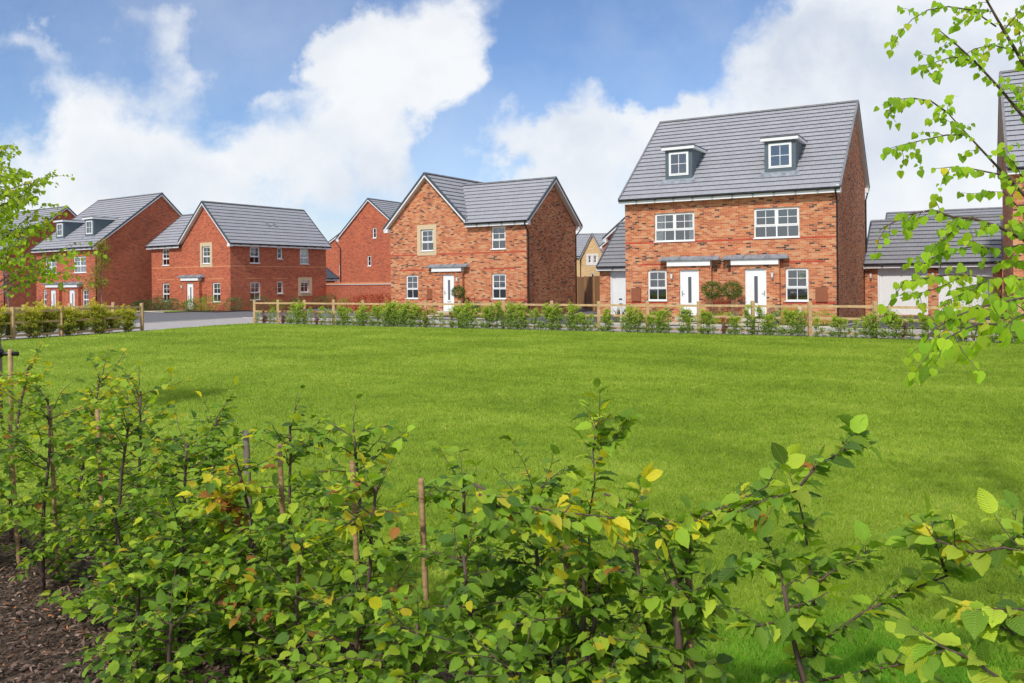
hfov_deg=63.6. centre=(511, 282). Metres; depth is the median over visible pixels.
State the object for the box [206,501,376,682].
hornbeam shrub
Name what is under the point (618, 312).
garden shrub
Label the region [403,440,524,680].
hornbeam shrub
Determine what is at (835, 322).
hedge plant
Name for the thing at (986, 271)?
garage door
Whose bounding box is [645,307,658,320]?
garden shrub
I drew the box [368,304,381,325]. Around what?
hedge plant
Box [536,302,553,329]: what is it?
hedge plant
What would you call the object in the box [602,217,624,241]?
gabled house
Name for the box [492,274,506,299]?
window
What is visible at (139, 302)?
garden shrub
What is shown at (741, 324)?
front path
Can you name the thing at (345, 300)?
garden shrub
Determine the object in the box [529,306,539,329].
hedge plant
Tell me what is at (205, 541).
hornbeam shrub
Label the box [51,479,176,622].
hornbeam shrub
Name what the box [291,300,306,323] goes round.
hedge plant
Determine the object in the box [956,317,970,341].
hedge plant
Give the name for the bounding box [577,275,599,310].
board fence
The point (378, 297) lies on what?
garden shrub
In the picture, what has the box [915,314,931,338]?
hedge plant
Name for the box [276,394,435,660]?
hornbeam shrub
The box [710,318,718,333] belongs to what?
hedge plant
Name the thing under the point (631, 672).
hornbeam shrub
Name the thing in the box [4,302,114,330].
post and rail fence
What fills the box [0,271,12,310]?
young birch
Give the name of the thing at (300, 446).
hornbeam shrub
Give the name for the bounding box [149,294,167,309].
garden shrub
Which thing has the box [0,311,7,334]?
hedge plant
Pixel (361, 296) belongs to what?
garden shrub
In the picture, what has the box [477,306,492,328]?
hedge plant
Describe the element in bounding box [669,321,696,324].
front path
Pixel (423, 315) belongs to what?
hedge plant
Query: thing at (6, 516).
hornbeam shrub
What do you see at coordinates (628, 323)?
hedge plant
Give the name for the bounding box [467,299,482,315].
garden shrub
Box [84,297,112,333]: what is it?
hedge plant
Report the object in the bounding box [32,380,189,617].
hornbeam shrub
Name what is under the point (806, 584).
hornbeam shrub
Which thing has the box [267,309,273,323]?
hedge plant
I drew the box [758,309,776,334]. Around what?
hedge plant
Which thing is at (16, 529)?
bamboo cane
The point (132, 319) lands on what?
hedge plant
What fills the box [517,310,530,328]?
hedge plant
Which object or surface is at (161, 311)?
verge grass
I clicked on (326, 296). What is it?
garden shrub
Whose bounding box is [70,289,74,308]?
door
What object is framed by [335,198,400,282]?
gabled house
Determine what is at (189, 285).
door
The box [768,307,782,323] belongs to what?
blue pot plant
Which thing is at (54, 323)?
hedge plant
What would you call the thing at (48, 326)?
hedge plant
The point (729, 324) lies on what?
kerb
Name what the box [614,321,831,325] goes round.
front garden soil
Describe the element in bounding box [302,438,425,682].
hornbeam shrub
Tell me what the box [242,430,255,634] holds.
bamboo cane
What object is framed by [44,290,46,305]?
window
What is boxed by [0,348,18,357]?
tree tie
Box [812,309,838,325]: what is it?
garden shrub
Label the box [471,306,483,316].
garden shrub
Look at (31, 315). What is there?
hedge plant
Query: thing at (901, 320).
hedge plant
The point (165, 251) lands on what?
window
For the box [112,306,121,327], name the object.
hedge plant
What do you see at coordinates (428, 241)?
window
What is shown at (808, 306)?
post and rail fence
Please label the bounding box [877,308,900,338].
hedge plant
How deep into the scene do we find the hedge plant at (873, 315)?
24.95 m
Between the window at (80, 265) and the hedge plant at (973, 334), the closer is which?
the hedge plant at (973, 334)
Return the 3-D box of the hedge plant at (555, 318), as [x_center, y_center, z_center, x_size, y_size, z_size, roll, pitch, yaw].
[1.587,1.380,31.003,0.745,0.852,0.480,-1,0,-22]
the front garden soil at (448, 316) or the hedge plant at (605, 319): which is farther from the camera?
the front garden soil at (448, 316)
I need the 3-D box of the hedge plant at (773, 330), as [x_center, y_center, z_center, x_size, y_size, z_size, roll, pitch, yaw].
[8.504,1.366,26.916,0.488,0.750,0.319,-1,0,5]
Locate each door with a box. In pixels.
[51,289,55,308]
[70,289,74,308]
[187,283,192,308]
[443,274,453,310]
[610,271,625,313]
[680,269,698,314]
[745,268,766,316]
[878,268,927,314]
[938,266,992,310]
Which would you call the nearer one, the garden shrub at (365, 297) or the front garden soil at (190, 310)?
the garden shrub at (365, 297)
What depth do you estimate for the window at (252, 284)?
60.76 m
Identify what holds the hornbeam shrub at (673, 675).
on the mulch bed at (40, 628)
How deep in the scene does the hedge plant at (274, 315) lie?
38.27 m
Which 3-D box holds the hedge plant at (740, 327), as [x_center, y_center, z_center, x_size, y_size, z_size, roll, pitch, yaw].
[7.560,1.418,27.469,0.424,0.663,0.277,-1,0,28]
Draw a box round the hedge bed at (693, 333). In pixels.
[252,323,1019,343]
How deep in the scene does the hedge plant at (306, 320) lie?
37.13 m
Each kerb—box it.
[15,317,974,331]
[350,316,479,318]
[614,323,829,326]
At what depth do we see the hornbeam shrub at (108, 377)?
5.53 m
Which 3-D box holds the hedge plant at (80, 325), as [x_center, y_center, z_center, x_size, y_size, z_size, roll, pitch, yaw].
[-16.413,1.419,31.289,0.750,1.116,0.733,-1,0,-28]
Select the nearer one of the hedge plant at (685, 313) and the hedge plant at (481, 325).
the hedge plant at (685, 313)
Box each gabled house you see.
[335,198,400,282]
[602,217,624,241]
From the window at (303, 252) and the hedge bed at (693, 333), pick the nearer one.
the hedge bed at (693, 333)
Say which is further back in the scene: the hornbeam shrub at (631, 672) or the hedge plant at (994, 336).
the hedge plant at (994, 336)
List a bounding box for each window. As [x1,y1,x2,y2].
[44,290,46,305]
[46,258,56,273]
[74,256,85,272]
[83,289,88,305]
[161,249,168,265]
[163,283,168,301]
[203,246,209,263]
[213,283,219,301]
[250,247,260,263]
[250,282,259,300]
[277,248,283,259]
[277,281,282,293]
[300,249,309,264]
[301,281,309,292]
[406,275,417,298]
[420,229,432,251]
[490,226,505,249]
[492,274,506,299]
[647,270,666,300]
[654,212,694,242]
[753,206,799,238]
[785,268,808,301]
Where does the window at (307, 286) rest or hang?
in the detached house at (218, 251)
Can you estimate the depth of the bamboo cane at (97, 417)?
4.84 m
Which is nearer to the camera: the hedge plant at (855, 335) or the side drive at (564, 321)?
the hedge plant at (855, 335)
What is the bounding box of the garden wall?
[326,282,390,311]
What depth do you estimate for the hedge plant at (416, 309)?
34.05 m
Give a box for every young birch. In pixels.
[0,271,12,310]
[78,237,114,303]
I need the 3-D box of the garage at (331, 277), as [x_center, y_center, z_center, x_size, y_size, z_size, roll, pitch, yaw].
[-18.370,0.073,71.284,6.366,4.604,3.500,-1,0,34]
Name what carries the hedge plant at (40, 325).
on the side bed at (63, 336)
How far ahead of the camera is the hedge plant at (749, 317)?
27.16 m
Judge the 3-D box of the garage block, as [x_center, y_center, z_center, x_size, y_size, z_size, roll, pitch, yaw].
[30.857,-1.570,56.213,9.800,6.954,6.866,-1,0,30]
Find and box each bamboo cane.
[8,424,20,564]
[50,407,60,583]
[95,409,106,595]
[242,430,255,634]
[277,444,288,659]
[350,460,360,652]
[418,478,431,672]
[564,544,572,682]
[685,534,694,681]
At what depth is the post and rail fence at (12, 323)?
30.15 m
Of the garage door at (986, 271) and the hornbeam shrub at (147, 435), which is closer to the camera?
the hornbeam shrub at (147, 435)
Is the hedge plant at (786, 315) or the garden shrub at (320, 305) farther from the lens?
the garden shrub at (320, 305)
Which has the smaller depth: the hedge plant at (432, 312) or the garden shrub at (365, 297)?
the hedge plant at (432, 312)
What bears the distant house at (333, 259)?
on the ground at (168, 316)
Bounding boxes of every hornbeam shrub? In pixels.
[0,336,67,541]
[0,370,19,463]
[0,376,43,551]
[0,376,116,591]
[11,346,150,562]
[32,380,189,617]
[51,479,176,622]
[63,534,207,682]
[67,359,189,582]
[83,555,243,682]
[110,404,239,641]
[110,481,238,656]
[141,375,263,602]
[156,490,316,682]
[175,427,307,677]
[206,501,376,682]
[221,385,348,638]
[263,559,412,682]
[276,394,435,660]
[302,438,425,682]
[320,585,473,682]
[379,511,558,682]
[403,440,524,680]
[435,603,587,682]
[442,433,613,682]
[458,378,763,661]
[527,515,690,682]
[531,648,661,682]
[573,526,734,682]
[611,444,801,671]
[654,643,722,682]
[710,414,1023,682]
[863,487,1023,682]
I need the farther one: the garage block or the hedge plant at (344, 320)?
the garage block
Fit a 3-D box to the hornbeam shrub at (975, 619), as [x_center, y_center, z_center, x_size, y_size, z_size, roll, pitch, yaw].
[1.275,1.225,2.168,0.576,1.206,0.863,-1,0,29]
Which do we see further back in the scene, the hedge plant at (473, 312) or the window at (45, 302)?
the window at (45, 302)
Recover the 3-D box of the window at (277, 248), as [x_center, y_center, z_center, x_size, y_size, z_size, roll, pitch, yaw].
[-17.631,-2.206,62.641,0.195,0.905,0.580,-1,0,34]
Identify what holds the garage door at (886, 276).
in the double garage
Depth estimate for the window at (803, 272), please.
34.51 m
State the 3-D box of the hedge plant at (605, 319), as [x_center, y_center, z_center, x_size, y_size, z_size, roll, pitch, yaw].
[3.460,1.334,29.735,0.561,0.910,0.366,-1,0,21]
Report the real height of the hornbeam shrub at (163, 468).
1.211 m
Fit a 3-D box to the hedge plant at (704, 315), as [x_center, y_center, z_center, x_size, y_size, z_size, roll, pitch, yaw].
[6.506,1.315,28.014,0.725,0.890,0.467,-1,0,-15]
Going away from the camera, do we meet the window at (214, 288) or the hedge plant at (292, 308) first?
the hedge plant at (292, 308)
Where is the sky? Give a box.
[0,0,1023,240]
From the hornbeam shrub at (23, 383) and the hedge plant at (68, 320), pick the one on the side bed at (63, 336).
the hedge plant at (68, 320)
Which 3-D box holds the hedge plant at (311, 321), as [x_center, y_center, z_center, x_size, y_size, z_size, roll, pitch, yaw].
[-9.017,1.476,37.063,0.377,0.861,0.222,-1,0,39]
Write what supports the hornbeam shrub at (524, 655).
on the mulch bed at (40, 628)
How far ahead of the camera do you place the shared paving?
35.02 m
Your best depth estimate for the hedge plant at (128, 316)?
32.62 m
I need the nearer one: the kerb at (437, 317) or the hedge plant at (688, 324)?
the hedge plant at (688, 324)
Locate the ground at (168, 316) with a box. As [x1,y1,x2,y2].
[15,308,977,330]
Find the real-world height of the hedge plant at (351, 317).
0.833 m
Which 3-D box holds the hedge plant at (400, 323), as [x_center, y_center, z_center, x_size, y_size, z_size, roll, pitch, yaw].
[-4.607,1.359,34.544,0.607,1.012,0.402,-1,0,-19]
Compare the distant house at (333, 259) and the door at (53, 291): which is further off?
the distant house at (333, 259)
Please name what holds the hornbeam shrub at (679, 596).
on the mulch bed at (40, 628)
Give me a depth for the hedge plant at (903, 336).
24.65 m
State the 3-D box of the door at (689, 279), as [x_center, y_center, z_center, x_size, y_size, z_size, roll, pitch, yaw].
[7.885,0.475,36.580,0.880,2.100,0.131,-1,0,30]
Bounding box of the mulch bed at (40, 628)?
[0,519,530,682]
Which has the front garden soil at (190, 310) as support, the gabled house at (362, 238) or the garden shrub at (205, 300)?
the garden shrub at (205, 300)
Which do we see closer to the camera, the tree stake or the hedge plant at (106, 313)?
the tree stake
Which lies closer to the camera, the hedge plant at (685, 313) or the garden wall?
the hedge plant at (685, 313)
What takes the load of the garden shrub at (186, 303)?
on the front garden soil at (190, 310)
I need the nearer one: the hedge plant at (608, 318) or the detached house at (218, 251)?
the hedge plant at (608, 318)
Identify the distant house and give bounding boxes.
[326,234,339,282]
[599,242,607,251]
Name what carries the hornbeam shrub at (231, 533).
on the mulch bed at (40, 628)
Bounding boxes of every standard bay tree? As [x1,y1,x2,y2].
[451,285,465,299]
[701,281,722,320]
[721,280,742,322]
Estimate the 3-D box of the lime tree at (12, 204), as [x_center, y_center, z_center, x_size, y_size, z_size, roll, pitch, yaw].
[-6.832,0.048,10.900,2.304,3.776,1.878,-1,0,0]
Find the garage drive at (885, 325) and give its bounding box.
[838,314,1003,328]
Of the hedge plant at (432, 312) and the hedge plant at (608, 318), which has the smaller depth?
the hedge plant at (608, 318)
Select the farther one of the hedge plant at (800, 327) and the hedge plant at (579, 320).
the hedge plant at (579, 320)
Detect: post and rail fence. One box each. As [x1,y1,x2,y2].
[0,303,143,339]
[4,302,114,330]
[253,300,1023,339]
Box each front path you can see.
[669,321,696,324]
[727,322,760,325]
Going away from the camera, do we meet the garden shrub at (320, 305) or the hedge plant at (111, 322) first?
the hedge plant at (111, 322)
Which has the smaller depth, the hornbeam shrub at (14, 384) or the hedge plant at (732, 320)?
the hornbeam shrub at (14, 384)
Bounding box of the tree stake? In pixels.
[8,349,13,424]
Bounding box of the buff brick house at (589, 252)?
[576,233,606,276]
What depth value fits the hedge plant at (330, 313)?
36.48 m
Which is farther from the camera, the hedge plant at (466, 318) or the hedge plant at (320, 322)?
the hedge plant at (320, 322)
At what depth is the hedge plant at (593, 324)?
30.03 m
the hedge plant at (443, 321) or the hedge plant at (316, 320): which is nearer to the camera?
the hedge plant at (443, 321)
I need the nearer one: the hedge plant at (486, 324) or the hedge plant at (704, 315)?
the hedge plant at (704, 315)
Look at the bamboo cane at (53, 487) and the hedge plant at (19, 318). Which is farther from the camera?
the hedge plant at (19, 318)
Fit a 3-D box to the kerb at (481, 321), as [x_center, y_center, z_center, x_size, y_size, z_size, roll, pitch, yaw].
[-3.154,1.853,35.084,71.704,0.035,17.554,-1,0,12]
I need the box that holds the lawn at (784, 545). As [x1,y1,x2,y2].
[0,325,1023,682]
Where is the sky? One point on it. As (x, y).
(321, 108)
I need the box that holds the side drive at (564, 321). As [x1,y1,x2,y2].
[514,313,616,323]
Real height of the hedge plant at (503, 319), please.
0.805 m
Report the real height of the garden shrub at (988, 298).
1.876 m
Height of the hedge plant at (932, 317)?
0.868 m
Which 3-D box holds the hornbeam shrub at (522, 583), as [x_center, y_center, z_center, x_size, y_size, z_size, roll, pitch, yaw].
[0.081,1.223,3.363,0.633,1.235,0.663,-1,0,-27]
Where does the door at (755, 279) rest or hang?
in the semi detached house at (766, 207)
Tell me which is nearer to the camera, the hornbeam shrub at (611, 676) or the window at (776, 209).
the hornbeam shrub at (611, 676)
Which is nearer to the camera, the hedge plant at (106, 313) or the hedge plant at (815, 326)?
the hedge plant at (815, 326)
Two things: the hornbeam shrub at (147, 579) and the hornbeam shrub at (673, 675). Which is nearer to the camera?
the hornbeam shrub at (673, 675)
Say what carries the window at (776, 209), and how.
in the semi detached house at (766, 207)
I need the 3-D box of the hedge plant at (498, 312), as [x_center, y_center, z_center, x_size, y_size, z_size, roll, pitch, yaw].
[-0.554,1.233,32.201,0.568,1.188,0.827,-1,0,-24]
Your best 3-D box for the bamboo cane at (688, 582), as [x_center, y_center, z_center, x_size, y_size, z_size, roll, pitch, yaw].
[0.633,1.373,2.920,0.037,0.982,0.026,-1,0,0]
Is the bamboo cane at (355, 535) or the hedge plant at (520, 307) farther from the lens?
the hedge plant at (520, 307)
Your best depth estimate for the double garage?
40.28 m
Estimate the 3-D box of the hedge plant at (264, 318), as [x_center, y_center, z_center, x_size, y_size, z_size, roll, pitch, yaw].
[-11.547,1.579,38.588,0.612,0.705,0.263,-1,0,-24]
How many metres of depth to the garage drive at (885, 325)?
33.53 m
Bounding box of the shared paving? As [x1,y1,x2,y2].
[1,318,1023,342]
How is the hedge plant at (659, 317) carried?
on the hedge bed at (693, 333)
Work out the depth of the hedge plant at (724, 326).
27.65 m
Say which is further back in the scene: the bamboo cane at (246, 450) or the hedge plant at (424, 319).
the hedge plant at (424, 319)
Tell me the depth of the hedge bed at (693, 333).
27.74 m
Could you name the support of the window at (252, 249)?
in the detached house at (218, 251)
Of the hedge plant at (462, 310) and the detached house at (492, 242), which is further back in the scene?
the detached house at (492, 242)
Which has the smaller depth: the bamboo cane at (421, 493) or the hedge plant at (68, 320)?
the bamboo cane at (421, 493)
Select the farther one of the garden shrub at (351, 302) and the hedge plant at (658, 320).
the garden shrub at (351, 302)
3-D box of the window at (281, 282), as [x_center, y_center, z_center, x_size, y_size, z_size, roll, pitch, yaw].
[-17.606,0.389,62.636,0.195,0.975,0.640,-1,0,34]
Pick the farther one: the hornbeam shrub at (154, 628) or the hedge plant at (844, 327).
the hedge plant at (844, 327)
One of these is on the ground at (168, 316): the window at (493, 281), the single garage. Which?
the single garage
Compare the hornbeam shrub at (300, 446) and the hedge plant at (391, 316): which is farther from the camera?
the hedge plant at (391, 316)
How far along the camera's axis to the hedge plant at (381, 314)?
34.71 m
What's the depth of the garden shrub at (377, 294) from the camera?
52.01 m
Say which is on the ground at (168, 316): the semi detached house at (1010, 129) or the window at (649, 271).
the semi detached house at (1010, 129)
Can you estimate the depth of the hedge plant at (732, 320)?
27.50 m
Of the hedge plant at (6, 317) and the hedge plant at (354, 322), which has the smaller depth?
the hedge plant at (6, 317)
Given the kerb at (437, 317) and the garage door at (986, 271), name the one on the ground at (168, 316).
the kerb at (437, 317)
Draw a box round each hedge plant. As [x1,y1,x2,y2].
[0,303,9,338]
[0,304,20,338]
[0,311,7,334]
[15,306,25,331]
[18,304,47,337]
[20,301,46,336]
[35,299,58,336]
[48,306,58,329]
[55,302,80,335]
[69,306,88,334]
[82,304,90,328]
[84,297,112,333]
[88,310,110,332]
[105,309,117,332]
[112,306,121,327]
[118,303,139,331]
[118,305,136,330]
[254,311,260,322]
[260,309,269,322]
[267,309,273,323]
[270,308,276,322]
[279,308,286,323]
[285,302,300,323]
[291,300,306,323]
[303,311,309,323]
[308,307,313,323]
[312,311,320,324]
[318,305,327,324]
[325,308,332,323]
[333,305,346,325]
[339,308,349,324]
[345,307,353,324]
[351,310,361,325]
[355,301,369,325]
[365,311,373,325]
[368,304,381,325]
[374,305,384,326]
[380,300,395,326]
[382,298,402,325]
[395,299,419,326]
[395,305,406,326]
[406,304,422,326]
[419,308,430,326]
[422,310,431,327]
[427,306,437,326]
[438,311,445,326]
[447,304,462,327]
[455,302,468,327]
[460,299,476,328]
[470,310,478,327]
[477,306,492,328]
[483,305,494,327]
[489,301,503,328]
[499,309,506,328]
[502,298,516,328]
[511,302,529,329]
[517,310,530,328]
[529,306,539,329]
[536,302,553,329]
[547,309,564,329]
[551,302,564,328]
[563,301,581,330]
[572,312,587,330]
[581,313,590,330]
[587,313,597,330]
[597,313,612,330]
[601,307,614,330]
[621,301,638,331]
[632,309,644,331]
[643,314,655,331]
[653,308,665,332]
[655,310,669,332]
[661,306,672,333]
[674,306,696,333]
[685,316,695,332]
[696,308,714,333]
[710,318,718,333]
[719,317,729,333]
[726,315,737,333]
[734,315,744,333]
[742,302,764,334]
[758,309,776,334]
[766,313,779,334]
[776,307,796,335]
[790,304,809,335]
[811,318,825,335]
[826,315,843,337]
[841,317,853,337]
[852,318,863,337]
[859,313,876,337]
[868,311,880,336]
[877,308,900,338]
[894,316,911,339]
[898,322,908,338]
[906,314,916,339]
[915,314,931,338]
[926,315,939,339]
[936,321,944,338]
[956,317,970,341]
[969,326,977,340]
[991,318,1003,342]
[1003,312,1017,342]
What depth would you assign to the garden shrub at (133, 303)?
63.59 m
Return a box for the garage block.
[885,207,1002,292]
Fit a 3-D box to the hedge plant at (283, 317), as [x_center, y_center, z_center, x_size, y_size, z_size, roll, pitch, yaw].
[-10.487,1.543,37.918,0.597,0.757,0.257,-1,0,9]
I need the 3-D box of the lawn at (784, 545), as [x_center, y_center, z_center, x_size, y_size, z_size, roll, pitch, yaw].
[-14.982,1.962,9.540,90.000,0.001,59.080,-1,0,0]
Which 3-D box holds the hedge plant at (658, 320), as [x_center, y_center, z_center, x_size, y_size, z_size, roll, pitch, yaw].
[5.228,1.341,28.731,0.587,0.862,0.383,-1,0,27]
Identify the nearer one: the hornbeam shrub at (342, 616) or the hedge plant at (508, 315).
the hornbeam shrub at (342, 616)
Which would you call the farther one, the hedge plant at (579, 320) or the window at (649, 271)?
the window at (649, 271)
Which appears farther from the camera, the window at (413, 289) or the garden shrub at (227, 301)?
the garden shrub at (227, 301)
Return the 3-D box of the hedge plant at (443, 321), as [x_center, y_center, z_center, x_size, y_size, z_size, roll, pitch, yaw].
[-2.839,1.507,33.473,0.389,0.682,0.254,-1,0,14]
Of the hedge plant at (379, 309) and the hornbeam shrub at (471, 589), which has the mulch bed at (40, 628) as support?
the hornbeam shrub at (471, 589)
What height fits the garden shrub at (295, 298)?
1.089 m
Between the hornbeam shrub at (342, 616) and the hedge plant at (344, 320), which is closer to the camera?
the hornbeam shrub at (342, 616)
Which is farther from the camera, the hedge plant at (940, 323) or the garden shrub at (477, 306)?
the garden shrub at (477, 306)
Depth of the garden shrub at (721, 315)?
34.43 m
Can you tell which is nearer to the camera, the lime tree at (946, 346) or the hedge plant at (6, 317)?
the lime tree at (946, 346)
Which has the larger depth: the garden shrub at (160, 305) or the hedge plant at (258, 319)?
the garden shrub at (160, 305)
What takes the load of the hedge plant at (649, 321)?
on the hedge bed at (693, 333)
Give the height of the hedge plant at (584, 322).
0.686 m
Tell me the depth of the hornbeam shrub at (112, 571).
3.70 m
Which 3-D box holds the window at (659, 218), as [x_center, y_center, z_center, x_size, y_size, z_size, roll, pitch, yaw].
[7.319,-2.475,37.125,1.950,1.430,0.260,-1,0,30]
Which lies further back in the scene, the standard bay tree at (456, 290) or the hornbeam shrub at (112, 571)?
the standard bay tree at (456, 290)
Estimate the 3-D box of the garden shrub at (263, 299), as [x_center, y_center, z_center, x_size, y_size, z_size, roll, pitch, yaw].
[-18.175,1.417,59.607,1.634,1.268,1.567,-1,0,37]
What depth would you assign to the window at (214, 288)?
59.95 m
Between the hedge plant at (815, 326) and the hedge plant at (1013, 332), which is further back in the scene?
the hedge plant at (815, 326)
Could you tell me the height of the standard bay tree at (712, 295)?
1.868 m
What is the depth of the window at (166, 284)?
63.43 m
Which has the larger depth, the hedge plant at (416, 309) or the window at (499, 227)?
the window at (499, 227)
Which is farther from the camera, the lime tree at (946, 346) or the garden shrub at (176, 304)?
the garden shrub at (176, 304)
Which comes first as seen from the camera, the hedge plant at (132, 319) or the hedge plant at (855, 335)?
the hedge plant at (855, 335)
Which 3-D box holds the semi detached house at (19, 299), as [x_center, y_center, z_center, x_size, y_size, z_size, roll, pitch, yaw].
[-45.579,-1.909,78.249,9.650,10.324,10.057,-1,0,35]
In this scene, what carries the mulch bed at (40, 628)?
on the lawn at (784, 545)
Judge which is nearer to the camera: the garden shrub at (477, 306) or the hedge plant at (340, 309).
the hedge plant at (340, 309)
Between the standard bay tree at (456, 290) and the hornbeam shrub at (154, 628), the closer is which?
the hornbeam shrub at (154, 628)
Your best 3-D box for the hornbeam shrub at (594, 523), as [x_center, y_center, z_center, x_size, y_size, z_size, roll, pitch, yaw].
[0.339,1.090,2.840,0.905,1.494,0.630,-1,0,34]
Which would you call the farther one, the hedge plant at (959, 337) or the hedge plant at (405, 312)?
the hedge plant at (405, 312)
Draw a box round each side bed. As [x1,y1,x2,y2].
[1,331,135,340]
[238,307,331,310]
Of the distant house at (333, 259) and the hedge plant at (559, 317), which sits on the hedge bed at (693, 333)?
the hedge plant at (559, 317)
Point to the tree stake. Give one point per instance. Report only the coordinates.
(10, 368)
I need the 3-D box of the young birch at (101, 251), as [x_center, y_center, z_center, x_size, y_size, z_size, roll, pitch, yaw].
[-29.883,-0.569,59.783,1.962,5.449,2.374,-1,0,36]
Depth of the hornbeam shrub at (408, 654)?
2.75 m
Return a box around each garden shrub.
[130,301,146,309]
[136,298,153,309]
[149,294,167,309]
[155,298,171,309]
[165,297,180,309]
[179,300,197,310]
[181,296,209,310]
[196,294,220,311]
[221,296,245,311]
[247,294,268,309]
[269,299,286,308]
[288,297,306,307]
[309,295,329,307]
[321,293,335,308]
[337,297,349,309]
[346,295,359,310]
[353,293,366,308]
[363,293,374,311]
[368,293,381,308]
[374,292,389,310]
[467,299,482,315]
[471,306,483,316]
[612,307,626,321]
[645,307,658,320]
[710,311,737,323]
[766,309,791,324]
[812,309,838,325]
[962,282,1006,323]
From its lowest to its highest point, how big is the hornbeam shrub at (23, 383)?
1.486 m
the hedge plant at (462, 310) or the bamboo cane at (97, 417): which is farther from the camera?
the hedge plant at (462, 310)
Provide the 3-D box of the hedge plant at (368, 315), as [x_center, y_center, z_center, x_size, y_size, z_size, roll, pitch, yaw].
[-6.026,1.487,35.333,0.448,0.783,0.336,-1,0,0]
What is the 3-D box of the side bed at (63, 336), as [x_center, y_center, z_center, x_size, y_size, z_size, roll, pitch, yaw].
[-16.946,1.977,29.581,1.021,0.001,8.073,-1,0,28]
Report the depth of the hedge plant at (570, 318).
30.54 m
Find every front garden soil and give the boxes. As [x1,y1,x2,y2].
[130,309,225,311]
[348,314,518,318]
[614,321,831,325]
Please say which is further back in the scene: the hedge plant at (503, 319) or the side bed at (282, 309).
the side bed at (282, 309)
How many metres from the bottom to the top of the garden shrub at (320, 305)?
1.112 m
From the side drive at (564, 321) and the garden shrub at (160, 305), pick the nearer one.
the side drive at (564, 321)
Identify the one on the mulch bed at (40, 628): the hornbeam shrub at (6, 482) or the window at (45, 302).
the hornbeam shrub at (6, 482)
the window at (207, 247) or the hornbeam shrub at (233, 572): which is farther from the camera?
the window at (207, 247)
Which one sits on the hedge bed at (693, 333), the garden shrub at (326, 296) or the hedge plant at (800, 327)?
the hedge plant at (800, 327)
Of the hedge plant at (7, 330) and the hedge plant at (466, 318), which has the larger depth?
the hedge plant at (466, 318)
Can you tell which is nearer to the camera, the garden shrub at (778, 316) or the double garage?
the garden shrub at (778, 316)
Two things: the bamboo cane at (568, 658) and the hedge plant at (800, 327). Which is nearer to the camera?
the bamboo cane at (568, 658)
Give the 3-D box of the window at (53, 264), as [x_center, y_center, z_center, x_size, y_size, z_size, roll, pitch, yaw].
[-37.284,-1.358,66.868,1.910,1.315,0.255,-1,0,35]
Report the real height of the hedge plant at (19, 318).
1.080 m
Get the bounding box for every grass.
[115,310,184,311]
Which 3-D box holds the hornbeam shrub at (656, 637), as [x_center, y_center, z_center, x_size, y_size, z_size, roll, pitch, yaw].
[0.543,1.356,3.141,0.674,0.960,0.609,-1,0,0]
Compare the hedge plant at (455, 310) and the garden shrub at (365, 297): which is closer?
the hedge plant at (455, 310)
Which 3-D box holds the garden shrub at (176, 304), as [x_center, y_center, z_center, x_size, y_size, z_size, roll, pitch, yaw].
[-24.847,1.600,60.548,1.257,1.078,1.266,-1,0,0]
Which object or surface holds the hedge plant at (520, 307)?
on the hedge bed at (693, 333)
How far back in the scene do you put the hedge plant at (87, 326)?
34.55 m
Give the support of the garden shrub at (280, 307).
on the side bed at (282, 309)
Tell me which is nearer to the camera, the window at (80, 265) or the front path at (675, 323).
the front path at (675, 323)
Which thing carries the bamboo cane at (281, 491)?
on the mulch bed at (40, 628)
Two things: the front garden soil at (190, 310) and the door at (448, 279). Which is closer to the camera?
the door at (448, 279)
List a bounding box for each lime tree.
[0,143,106,423]
[870,0,1023,388]
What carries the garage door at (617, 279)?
in the single garage
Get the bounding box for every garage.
[326,267,339,282]
[596,221,625,313]
[863,214,1002,316]
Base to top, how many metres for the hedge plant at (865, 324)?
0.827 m
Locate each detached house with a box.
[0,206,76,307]
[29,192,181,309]
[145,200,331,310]
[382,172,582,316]
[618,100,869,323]
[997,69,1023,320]
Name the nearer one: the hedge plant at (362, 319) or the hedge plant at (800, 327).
the hedge plant at (800, 327)
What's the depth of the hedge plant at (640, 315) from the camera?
29.14 m
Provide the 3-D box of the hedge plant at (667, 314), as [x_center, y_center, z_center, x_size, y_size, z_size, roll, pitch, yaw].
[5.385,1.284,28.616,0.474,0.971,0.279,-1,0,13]
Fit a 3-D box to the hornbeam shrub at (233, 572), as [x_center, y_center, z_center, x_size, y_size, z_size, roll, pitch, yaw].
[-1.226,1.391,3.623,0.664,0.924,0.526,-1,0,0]
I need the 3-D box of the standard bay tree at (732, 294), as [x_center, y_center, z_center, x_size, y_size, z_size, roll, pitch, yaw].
[9.359,0.800,35.026,1.010,1.861,1.005,-1,0,0]
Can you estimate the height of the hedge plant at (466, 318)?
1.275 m
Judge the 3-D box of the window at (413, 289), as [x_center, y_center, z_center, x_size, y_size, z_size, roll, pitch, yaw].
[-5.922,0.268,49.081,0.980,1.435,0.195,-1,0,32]
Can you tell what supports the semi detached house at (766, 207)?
on the ground at (168, 316)
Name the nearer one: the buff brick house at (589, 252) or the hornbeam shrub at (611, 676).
the hornbeam shrub at (611, 676)
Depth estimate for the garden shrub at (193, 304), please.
60.01 m
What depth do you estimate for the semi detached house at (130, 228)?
65.66 m

